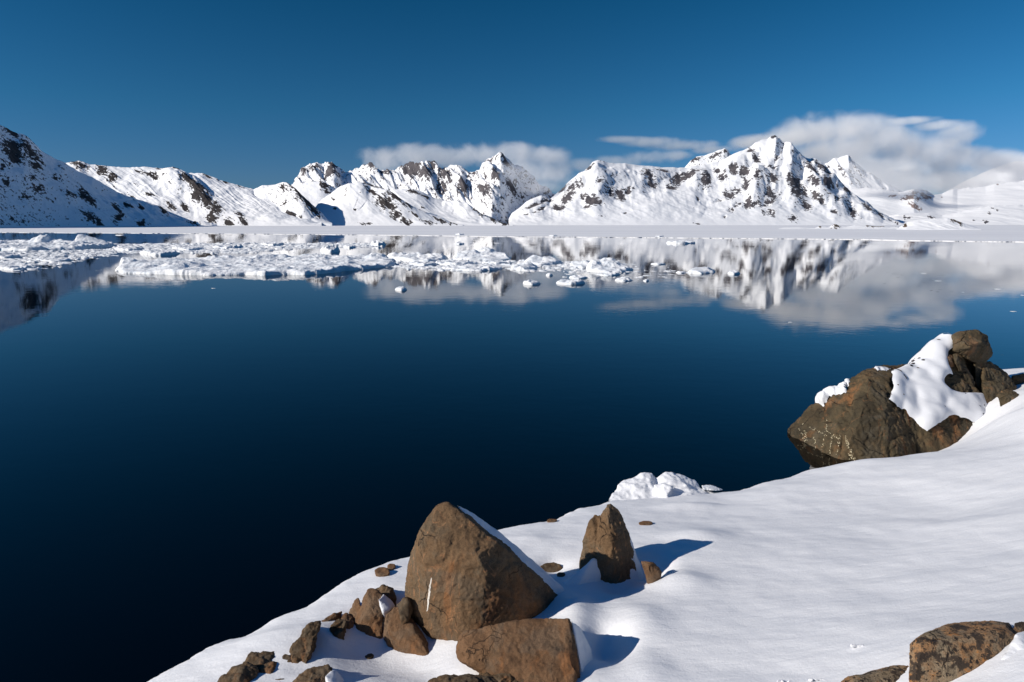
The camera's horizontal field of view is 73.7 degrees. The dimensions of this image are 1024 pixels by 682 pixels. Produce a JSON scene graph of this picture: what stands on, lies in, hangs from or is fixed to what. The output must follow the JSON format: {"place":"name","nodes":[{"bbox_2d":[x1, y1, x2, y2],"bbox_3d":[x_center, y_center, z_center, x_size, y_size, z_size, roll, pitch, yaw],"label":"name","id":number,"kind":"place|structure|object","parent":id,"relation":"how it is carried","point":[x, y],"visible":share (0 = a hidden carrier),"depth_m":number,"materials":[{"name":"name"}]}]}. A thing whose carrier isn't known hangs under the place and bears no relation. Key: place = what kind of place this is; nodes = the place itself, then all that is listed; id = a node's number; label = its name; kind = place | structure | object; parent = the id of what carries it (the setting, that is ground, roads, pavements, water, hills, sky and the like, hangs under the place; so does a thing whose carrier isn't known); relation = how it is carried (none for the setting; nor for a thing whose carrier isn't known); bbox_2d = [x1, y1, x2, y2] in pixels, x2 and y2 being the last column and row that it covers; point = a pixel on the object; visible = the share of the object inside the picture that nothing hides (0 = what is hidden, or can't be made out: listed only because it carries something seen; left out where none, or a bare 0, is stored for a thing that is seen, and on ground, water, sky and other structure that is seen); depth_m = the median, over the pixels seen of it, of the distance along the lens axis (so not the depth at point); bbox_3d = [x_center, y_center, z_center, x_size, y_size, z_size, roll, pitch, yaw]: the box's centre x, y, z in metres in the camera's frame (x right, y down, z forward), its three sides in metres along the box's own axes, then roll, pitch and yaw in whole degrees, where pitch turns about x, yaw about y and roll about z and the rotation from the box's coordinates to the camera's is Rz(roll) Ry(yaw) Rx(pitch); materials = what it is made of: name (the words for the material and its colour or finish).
{"place":"outdoors","nodes":[
{"label":"outdoors","id":0,"kind":"place"},
{"bbox_2d":[0,125,216,226],"bbox_3d":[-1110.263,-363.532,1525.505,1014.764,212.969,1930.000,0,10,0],"label":"mountain","id":1,"kind":"structure","parent":0,"point":[39,187],"depth_m":1326.78,"materials":[{"name":"white snow"},{"name":"dark rock"}]},
{"bbox_2d":[66,161,321,225],"bbox_3d":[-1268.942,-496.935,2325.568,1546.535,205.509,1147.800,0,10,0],"label":"mountain","id":2,"kind":"structure","parent":0,"point":[179,193],"depth_m":1999.83,"materials":[{"name":"white snow"},{"name":"dark rock"}]},
{"bbox_2d":[254,182,331,225],"bbox_3d":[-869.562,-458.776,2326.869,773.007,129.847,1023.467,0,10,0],"label":"mountain","id":3,"kind":"structure","parent":0,"point":[287,198],"depth_m":1964.60,"materials":[{"name":"white snow"}]},
{"bbox_2d":[293,181,335,206],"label":"mountain","id":4,"kind":"structure","parent":0,"point":[314,193],"depth_m":2587.11,"materials":[{"name":"white snow"}]},
{"bbox_2d":[316,182,462,225],"bbox_3d":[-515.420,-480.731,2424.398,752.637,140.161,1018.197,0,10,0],"label":"mountain","id":5,"kind":"structure","parent":0,"point":[358,204],"depth_m":2060.30,"materials":[{"name":"white snow"},{"name":"dark rock"}]},
{"bbox_2d":[291,152,554,223],"bbox_3d":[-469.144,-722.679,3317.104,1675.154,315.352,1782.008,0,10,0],"label":"mountain","id":6,"kind":"structure","parent":0,"point":[500,186],"depth_m":2946.02,"materials":[{"name":"white snow"},{"name":"grey-brown rock"}]},
{"bbox_2d":[389,188,512,225],"bbox_3d":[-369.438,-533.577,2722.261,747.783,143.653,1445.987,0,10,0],"label":"mountain","id":7,"kind":"structure","parent":0,"point":[459,212],"depth_m":2397.08,"materials":[{"name":"white snow"},{"name":"dark rock"}]},
{"bbox_2d":[0,233,1023,681],"bbox_3d":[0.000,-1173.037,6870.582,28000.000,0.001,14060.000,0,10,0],"label":"water","id":8,"kind":"structure","parent":0,"point":[190,465],"depth_m":20.19,"materials":[{"name":"blue liquid"}]},
{"bbox_2d":[0,251,20,258],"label":"ice floe","id":9,"kind":"object","parent":8,"relation":"on","point":[4,254],"visible":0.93,"depth_m":102.75,"materials":[{"name":"white ice"}]},
{"bbox_2d":[0,260,32,269],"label":"ice floe","id":10,"kind":"object","parent":8,"relation":"on","point":[15,265],"visible":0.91,"depth_m":78.83,"materials":[{"name":"white ice"}]},
{"bbox_2d":[36,257,70,260],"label":"ice floe","id":11,"kind":"object","parent":8,"relation":"on","point":[53,258],"visible":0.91,"depth_m":94.84,"materials":[{"name":"white ice"}]},
{"bbox_2d":[0,234,114,250],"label":"ice floe","id":12,"kind":"object","parent":8,"relation":"on","point":[47,242],"visible":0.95,"depth_m":138.25,"materials":[{"name":"white ice"}]},
{"bbox_2d":[0,248,119,270],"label":"brash ice","id":13,"kind":"structure","parent":8,"relation":"on","point":[90,253],"depth_m":108.63,"materials":[{"name":"white ice"}]},
{"bbox_2d":[75,234,109,244],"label":"ice slab","id":14,"kind":"structure","parent":8,"relation":"on","point":[85,238],"depth_m":149.21,"materials":[{"name":"white ice"}]},
{"bbox_2d":[114,245,143,250],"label":"ice floe","id":15,"kind":"object","parent":8,"relation":"on","point":[127,247],"visible":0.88,"depth_m":132.80,"materials":[{"name":"white ice"}]},
{"bbox_2d":[140,249,179,255],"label":"ice floe","id":16,"kind":"object","parent":8,"relation":"on","point":[161,252],"visible":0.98,"depth_m":112.49,"materials":[{"name":"white ice"}]},
{"bbox_2d":[172,244,203,250],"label":"ice floe","id":17,"kind":"object","parent":8,"relation":"on","point":[186,247],"visible":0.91,"depth_m":134.96,"materials":[{"name":"white ice"}]},
{"bbox_2d":[210,243,242,248],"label":"ice floe","id":18,"kind":"object","parent":8,"relation":"on","point":[222,245],"visible":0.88,"depth_m":144.62,"materials":[{"name":"white ice"}]},
{"bbox_2d":[109,242,381,253],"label":"brash ice","id":19,"kind":"structure","parent":8,"relation":"on","point":[212,250],"depth_m":148.49,"materials":[{"name":"white ice"}]},
{"bbox_2d":[115,252,394,275],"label":"ice floe","id":20,"kind":"object","parent":8,"relation":"on","point":[279,264],"visible":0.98,"depth_m":76.08,"materials":[{"name":"white ice"}]},
{"bbox_2d":[261,241,284,245],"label":"ice floe","id":21,"kind":"object","parent":8,"relation":"on","point":[272,243],"visible":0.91,"depth_m":159.85,"materials":[{"name":"white ice"}]},
{"bbox_2d":[320,244,339,252],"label":"ice floe","id":22,"kind":"object","parent":8,"relation":"on","point":[332,248],"visible":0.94,"depth_m":123.59,"materials":[{"name":"white ice"}]},
{"bbox_2d":[343,244,355,247],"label":"ice floe","id":23,"kind":"object","parent":8,"relation":"on","point":[349,246],"visible":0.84,"depth_m":146.53,"materials":[{"name":"white ice"}]},
{"bbox_2d":[371,240,385,245],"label":"ice floe","id":24,"kind":"object","parent":8,"relation":"on","point":[377,243],"visible":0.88,"depth_m":161.09,"materials":[{"name":"white ice"}]},
{"bbox_2d":[395,286,406,290],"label":"ice floe","id":25,"kind":"object","parent":8,"relation":"on","point":[400,288],"visible":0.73,"depth_m":52.03,"materials":[{"name":"white ice"}]},
{"bbox_2d":[387,252,447,261],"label":"ice floe","id":26,"kind":"object","parent":8,"relation":"on","point":[414,256],"visible":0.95,"depth_m":94.56,"materials":[{"name":"white ice"}]},
{"bbox_2d":[410,261,438,265],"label":"ice floe","id":27,"kind":"object","parent":8,"relation":"on","point":[425,263],"visible":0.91,"depth_m":83.17,"materials":[{"name":"white ice"}]},
{"bbox_2d":[436,259,479,264],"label":"ice floe","id":28,"kind":"object","parent":8,"relation":"on","point":[451,262],"visible":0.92,"depth_m":85.07,"materials":[{"name":"white ice"}]},
{"bbox_2d":[443,263,502,270],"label":"ice floe","id":29,"kind":"object","parent":8,"relation":"on","point":[474,267],"visible":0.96,"depth_m":76.28,"materials":[{"name":"white ice"}]},
{"bbox_2d":[452,247,510,260],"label":"ice floe","id":30,"kind":"object","parent":8,"relation":"on","point":[484,253],"visible":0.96,"depth_m":97.78,"materials":[{"name":"white ice"}]},
{"bbox_2d":[391,259,582,271],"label":"brash ice","id":31,"kind":"structure","parent":8,"relation":"on","point":[513,262],"depth_m":80.04,"materials":[{"name":"white ice"}]},
{"bbox_2d":[481,258,511,263],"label":"ice floe","id":32,"kind":"object","parent":8,"relation":"on","point":[493,260],"visible":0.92,"depth_m":86.79,"materials":[{"name":"white ice"}]},
{"bbox_2d":[0,225,1023,241],"bbox_3d":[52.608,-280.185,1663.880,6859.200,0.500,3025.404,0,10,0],"label":"sea ice","id":33,"kind":"structure","parent":8,"relation":"on","point":[1000,233],"depth_m":439.89,"materials":[{"name":"white ice"}]},
{"bbox_2d":[779,224,898,228],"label":"snowy islet","id":34,"kind":"object","parent":33,"relation":"on","point":[834,226],"visible":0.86,"depth_m":645.21,"materials":[{"name":"white snow"}]},
{"bbox_2d":[896,218,980,229],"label":"snowy islet","id":35,"kind":"object","parent":33,"relation":"on","point":[938,224],"visible":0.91,"depth_m":567.75,"materials":[{"name":"white snow"}]},
{"bbox_2d":[511,261,537,270],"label":"ice floe","id":36,"kind":"object","parent":8,"relation":"on","point":[526,265],"visible":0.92,"depth_m":76.27,"materials":[{"name":"white ice"}]},
{"bbox_2d":[523,279,540,284],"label":"ice floe","id":37,"kind":"object","parent":8,"relation":"on","point":[530,282],"visible":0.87,"depth_m":57.05,"materials":[{"name":"white ice"}]},
{"bbox_2d":[524,255,562,264],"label":"ice floe","id":38,"kind":"object","parent":8,"relation":"on","point":[536,259],"visible":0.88,"depth_m":86.71,"materials":[{"name":"white ice"}]},
{"bbox_2d":[556,279,584,284],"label":"ice floe","id":39,"kind":"object","parent":8,"relation":"on","point":[570,282],"visible":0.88,"depth_m":57.67,"materials":[{"name":"white ice"}]},
{"bbox_2d":[569,275,587,278],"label":"ice floe","id":40,"kind":"object","parent":8,"relation":"on","point":[578,277],"visible":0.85,"depth_m":63.73,"materials":[{"name":"white ice"}]},
{"bbox_2d":[570,260,589,267],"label":"ice floe","id":41,"kind":"object","parent":8,"relation":"on","point":[583,264],"visible":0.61,"depth_m":81.61,"materials":[{"name":"white ice"}]},
{"bbox_2d":[597,271,619,275],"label":"ice floe","id":42,"kind":"object","parent":8,"relation":"on","point":[607,273],"visible":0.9,"depth_m":67.62,"materials":[{"name":"white ice"}]},
{"bbox_2d":[586,257,632,272],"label":"ice floe","id":43,"kind":"object","parent":8,"relation":"on","point":[606,264],"visible":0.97,"depth_m":73.95,"materials":[{"name":"white ice"}]},
{"bbox_2d":[563,261,682,279],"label":"brash ice","id":44,"kind":"structure","parent":8,"relation":"on","point":[625,271],"depth_m":71.95,"materials":[{"name":"white ice"}]},
{"bbox_2d":[615,277,632,281],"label":"ice floe","id":45,"kind":"object","parent":8,"relation":"on","point":[623,279],"visible":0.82,"depth_m":60.70,"materials":[{"name":"white ice"}]},
{"bbox_2d":[666,240,694,243],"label":"ice floe","id":46,"kind":"object","parent":8,"relation":"on","point":[680,242],"visible":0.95,"depth_m":175.76,"materials":[{"name":"white ice"}]},
{"bbox_2d":[687,267,714,273],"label":"ice floe","id":47,"kind":"object","parent":8,"relation":"on","point":[700,270],"visible":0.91,"depth_m":70.37,"materials":[{"name":"white ice"}]},
{"bbox_2d":[727,270,739,274],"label":"ice floe","id":48,"kind":"object","parent":8,"relation":"on","point":[733,272],"visible":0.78,"depth_m":68.75,"materials":[{"name":"white ice"}]},
{"bbox_2d":[0,0,1023,194],"label":"sky","id":49,"kind":"structure","parent":0,"point":[928,95],"materials":[{"name":"blue"}]},
{"bbox_2d":[148,368,1023,681],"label":"snow ground","id":50,"kind":"structure","parent":0,"point":[816,572],"depth_m":7.93,"materials":[{"name":"white snow"}]},
{"bbox_2d":[217,661,258,681],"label":"boulder","id":51,"kind":"object","parent":50,"relation":"on","point":[246,671],"visible":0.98,"depth_m":6.70,"materials":[{"name":"brown stone"}]},
{"bbox_2d":[243,651,276,673],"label":"boulder","id":52,"kind":"object","parent":50,"relation":"on","point":[262,661],"visible":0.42,"depth_m":6.94,"materials":[{"name":"brown stone"}]},
{"bbox_2d":[282,654,291,661],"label":"boulder","id":53,"kind":"object","parent":50,"relation":"on","point":[286,657],"visible":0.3,"depth_m":7.01,"materials":[{"name":"brown stone"}]},
{"bbox_2d":[289,621,320,663],"bbox_3d":[-2.174,3.296,7.205,0.339,0.732,0.539,-4,10,-21],"label":"boulder","id":54,"kind":"object","parent":50,"relation":"on","point":[302,647],"visible":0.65,"depth_m":7.04,"materials":[{"name":"brown stone"}]},
{"bbox_2d":[293,664,343,681],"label":"boulder","id":55,"kind":"object","parent":50,"relation":"on","point":[326,673],"visible":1,"depth_m":6.53,"materials":[{"name":"brown stone"}]},
{"bbox_2d":[322,611,341,621],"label":"boulder","id":56,"kind":"object","parent":50,"relation":"on","point":[334,616],"visible":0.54,"depth_m":7.71,"materials":[{"name":"brown stone"}]},
{"bbox_2d":[329,619,346,639],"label":"boulder","id":57,"kind":"object","parent":50,"relation":"on","point":[337,629],"visible":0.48,"depth_m":7.44,"materials":[{"name":"brown stone"}]},
{"bbox_2d":[341,613,353,628],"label":"boulder","id":58,"kind":"object","parent":50,"relation":"on","point":[348,618],"visible":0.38,"depth_m":7.68,"materials":[{"name":"brown stone"}]},
{"bbox_2d":[349,588,383,638],"bbox_3d":[-1.681,3.268,7.856,0.427,0.873,0.692,-3,10,-16],"label":"boulder","id":59,"kind":"object","parent":50,"relation":"on","point":[367,615],"visible":0.57,"depth_m":7.65,"materials":[{"name":"brown stone"}]},
{"bbox_2d":[365,653,373,658],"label":"stone","id":60,"kind":"object","parent":50,"relation":"on","point":[369,656],"visible":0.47,"depth_m":7.28,"materials":[{"name":"black stone"}]},
{"bbox_2d":[375,567,389,576],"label":"stone","id":61,"kind":"object","parent":50,"relation":"on","point":[382,571],"visible":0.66,"depth_m":8.78,"materials":[{"name":"brown stone"}]},
{"bbox_2d":[376,584,396,606],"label":"boulder","id":62,"kind":"object","parent":50,"relation":"on","point":[387,591],"visible":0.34,"depth_m":8.00,"materials":[{"name":"brown stone"}]},
{"bbox_2d":[387,564,395,570],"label":"stone","id":63,"kind":"object","parent":50,"relation":"on","point":[390,567],"visible":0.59,"depth_m":8.96,"materials":[{"name":"brown stone"}]},
{"bbox_2d":[379,594,428,655],"bbox_3d":[-1.058,3.335,7.590,1.060,0.846,0.556,5,11,25],"label":"boulder","id":64,"kind":"object","parent":50,"relation":"on","point":[409,636],"visible":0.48,"depth_m":7.40,"materials":[{"name":"brown stone"}]},
{"bbox_2d":[397,597,412,624],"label":"boulder","id":65,"kind":"object","parent":50,"relation":"on","point":[405,607],"visible":0.94,"depth_m":7.43,"materials":[{"name":"brown stone"}]},
{"bbox_2d":[428,674,497,681],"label":"boulder","id":66,"kind":"object","parent":50,"relation":"on","point":[461,678],"visible":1,"depth_m":6.16,"materials":[{"name":"brown stone"}]},
{"bbox_2d":[405,502,563,640],"bbox_3d":[-0.175,2.819,7.857,2.068,2.071,1.436,0,10,0],"label":"boulder","id":67,"kind":"object","parent":50,"relation":"on","point":[467,570],"visible":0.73,"depth_m":7.34,"materials":[{"name":"brown stone"}]},
{"bbox_2d":[479,672,523,681],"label":"boulder","id":68,"kind":"object","parent":50,"relation":"on","point":[504,677],"visible":0.2,"depth_m":6.21,"materials":[{"name":"brown stone"}]},
{"bbox_2d":[456,618,592,681],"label":"boulder","id":69,"kind":"object","parent":50,"relation":"on","point":[542,650],"visible":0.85,"depth_m":6.37,"materials":[{"name":"brown stone"}]},
{"bbox_2d":[540,562,562,571],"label":"stone","id":70,"kind":"object","parent":50,"relation":"on","point":[551,567],"visible":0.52,"depth_m":8.99,"materials":[{"name":"brown stone"}]},
{"bbox_2d":[547,519,556,522],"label":"stone","id":71,"kind":"object","parent":50,"relation":"on","point":[551,520],"visible":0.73,"depth_m":10.55,"materials":[{"name":"brown stone"}]},
{"bbox_2d":[557,572,564,576],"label":"stone","id":72,"kind":"object","parent":50,"relation":"on","point":[560,574],"visible":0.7,"depth_m":8.62,"materials":[{"name":"brown stone"}]},
{"bbox_2d":[564,504,644,584],"bbox_3d":[1.135,2.865,8.754,1.281,1.585,0.655,-4,10,-20],"label":"boulder","id":73,"kind":"object","parent":50,"relation":"on","point":[608,553],"visible":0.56,"depth_m":8.57,"materials":[{"name":"brown stone"}]},
{"bbox_2d":[639,521,652,524],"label":"stone","id":74,"kind":"object","parent":50,"relation":"on","point":[645,523],"visible":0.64,"depth_m":10.22,"materials":[{"name":"brown stone"}]},
{"bbox_2d":[641,561,661,583],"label":"stone","id":75,"kind":"object","parent":50,"relation":"on","point":[652,572],"visible":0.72,"depth_m":8.27,"materials":[{"name":"brown stone"}]},
{"bbox_2d":[609,472,713,500],"bbox_3d":[2.671,2.780,12.319,2.014,0.804,1.391,0,10,0],"label":"snow mound","id":76,"kind":"object","parent":50,"relation":"on","point":[644,485],"visible":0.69,"depth_m":11.98,"materials":[{"name":"white snow"}]},
{"bbox_2d":[702,485,722,490],"bbox_3d":[3.528,2.667,12.168,0.424,0.188,0.297,-8,12,-39],"label":"ice plate","id":77,"kind":"object","parent":50,"relation":"on","point":[709,487],"visible":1,"depth_m":12.11,"materials":[{"name":"white ice"}]},
{"bbox_2d":[850,644,863,647],"bbox_3d":[3.119,2.754,6.161,0.154,0.064,0.060,0,10,0],"label":"snow lump","id":78,"kind":"object","parent":50,"relation":"on","point":[856,645],"visible":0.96,"depth_m":6.14,"materials":[{"name":"white snow"}]},
{"bbox_2d":[841,665,908,681],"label":"boulder","id":79,"kind":"object","parent":50,"relation":"on","point":[893,673],"visible":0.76,"depth_m":5.50,"materials":[{"name":"stone"}]},
{"bbox_2d":[787,333,986,460],"bbox_3d":[9.338,1.468,16.277,5.890,3.068,2.765,-3,10,-18],"label":"boulder","id":80,"kind":"object","parent":50,"relation":"on","point":[927,399],"visible":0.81,"depth_m":15.52,"materials":[{"name":"brown stone"}]},
{"bbox_2d":[951,329,992,392],"bbox_3d":[11.395,0.672,17.083,0.966,2.009,2.513,6,12,33],"label":"rock","id":81,"kind":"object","parent":80,"relation":"on","point":[973,348],"visible":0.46,"depth_m":16.55,"materials":[{"name":"brown stone"}]},
{"bbox_2d":[947,355,954,367],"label":"stone","id":82,"kind":"object","parent":81,"relation":"on","point":[950,360],"visible":0.71,"depth_m":16.37,"materials":[{"name":"brown stone"}]},
{"bbox_2d":[953,354,962,370],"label":"stone","id":83,"kind":"object","parent":81,"relation":"on","point":[957,361],"visible":0.94,"depth_m":16.33,"materials":[{"name":"brown stone"}]},
{"bbox_2d":[909,620,1023,681],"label":"boulder","id":84,"kind":"object","parent":50,"relation":"on","point":[950,652],"visible":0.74,"depth_m":5.25,"materials":[{"name":"stone"}]},
{"bbox_2d":[981,381,1004,404],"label":"boulder","id":85,"kind":"object","parent":50,"relation":"on","point":[991,390],"visible":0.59,"depth_m":16.17,"materials":[{"name":"brown stone"}]},
{"bbox_2d":[981,361,1016,389],"bbox_3d":[12.147,1.028,17.042,0.766,1.076,1.660,7,12,35],"label":"boulder","id":86,"kind":"object","parent":50,"relation":"on","point":[990,371],"visible":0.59,"depth_m":16.75,"materials":[{"name":"brown stone"}]},
{"bbox_2d":[997,389,1018,406],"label":"stone","id":87,"kind":"object","parent":50,"relation":"on","point":[1006,396],"visible":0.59,"depth_m":15.57,"materials":[{"name":"brown stone"}]},
{"bbox_2d":[1001,631,1023,659],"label":"snow drift","id":88,"kind":"object","parent":50,"relation":"on","point":[1016,644],"visible":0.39,"depth_m":5.24,"materials":[{"name":"white snow"}]},
{"bbox_2d":[1011,373,1023,384],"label":"boulder","id":89,"kind":"object","parent":50,"relation":"on","point":[1018,379],"visible":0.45,"depth_m":17.38,"materials":[{"name":"brown stone"}]},
{"bbox_2d":[509,135,904,224],"bbox_3d":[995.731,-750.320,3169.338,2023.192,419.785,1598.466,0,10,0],"label":"mountain","id":90,"kind":"structure","parent":0,"point":[774,180],"depth_m":2738.34,"materials":[{"name":"white snow"},{"name":"dark rock"}]},
{"bbox_2d":[684,148,730,167],"bbox_3d":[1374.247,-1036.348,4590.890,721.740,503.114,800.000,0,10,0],"label":"mountain","id":91,"kind":"structure","parent":0,"point":[718,155],"depth_m":4534.65,"materials":[{"name":"white snow"}]},
{"bbox_2d":[825,155,901,191],"bbox_3d":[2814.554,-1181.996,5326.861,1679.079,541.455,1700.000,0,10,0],"label":"mountain","id":92,"kind":"structure","parent":0,"point":[848,171],"depth_m":5220.21,"materials":[{"name":"white snow"}]},
{"bbox_2d":[849,180,1023,215],"bbox_3d":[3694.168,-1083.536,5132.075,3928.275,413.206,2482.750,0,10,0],"label":"mountain","id":93,"kind":"structure","parent":0,"point":[887,202],"depth_m":4569.94,"materials":[{"name":"white snow"}]},
{"bbox_2d":[889,204,1023,224],"bbox_3d":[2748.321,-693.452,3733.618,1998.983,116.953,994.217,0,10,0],"label":"mountain","id":94,"kind":"structure","parent":0,"point":[1002,215],"depth_m":3492.37,"materials":[{"name":"white snow"}]},
{"bbox_2d":[946,161,1023,191],"bbox_3d":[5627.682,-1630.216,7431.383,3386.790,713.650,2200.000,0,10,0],"label":"mountain","id":95,"kind":"structure","parent":0,"point":[1010,172],"depth_m":7583.73,"materials":[{"name":"white snow"}]}
]}

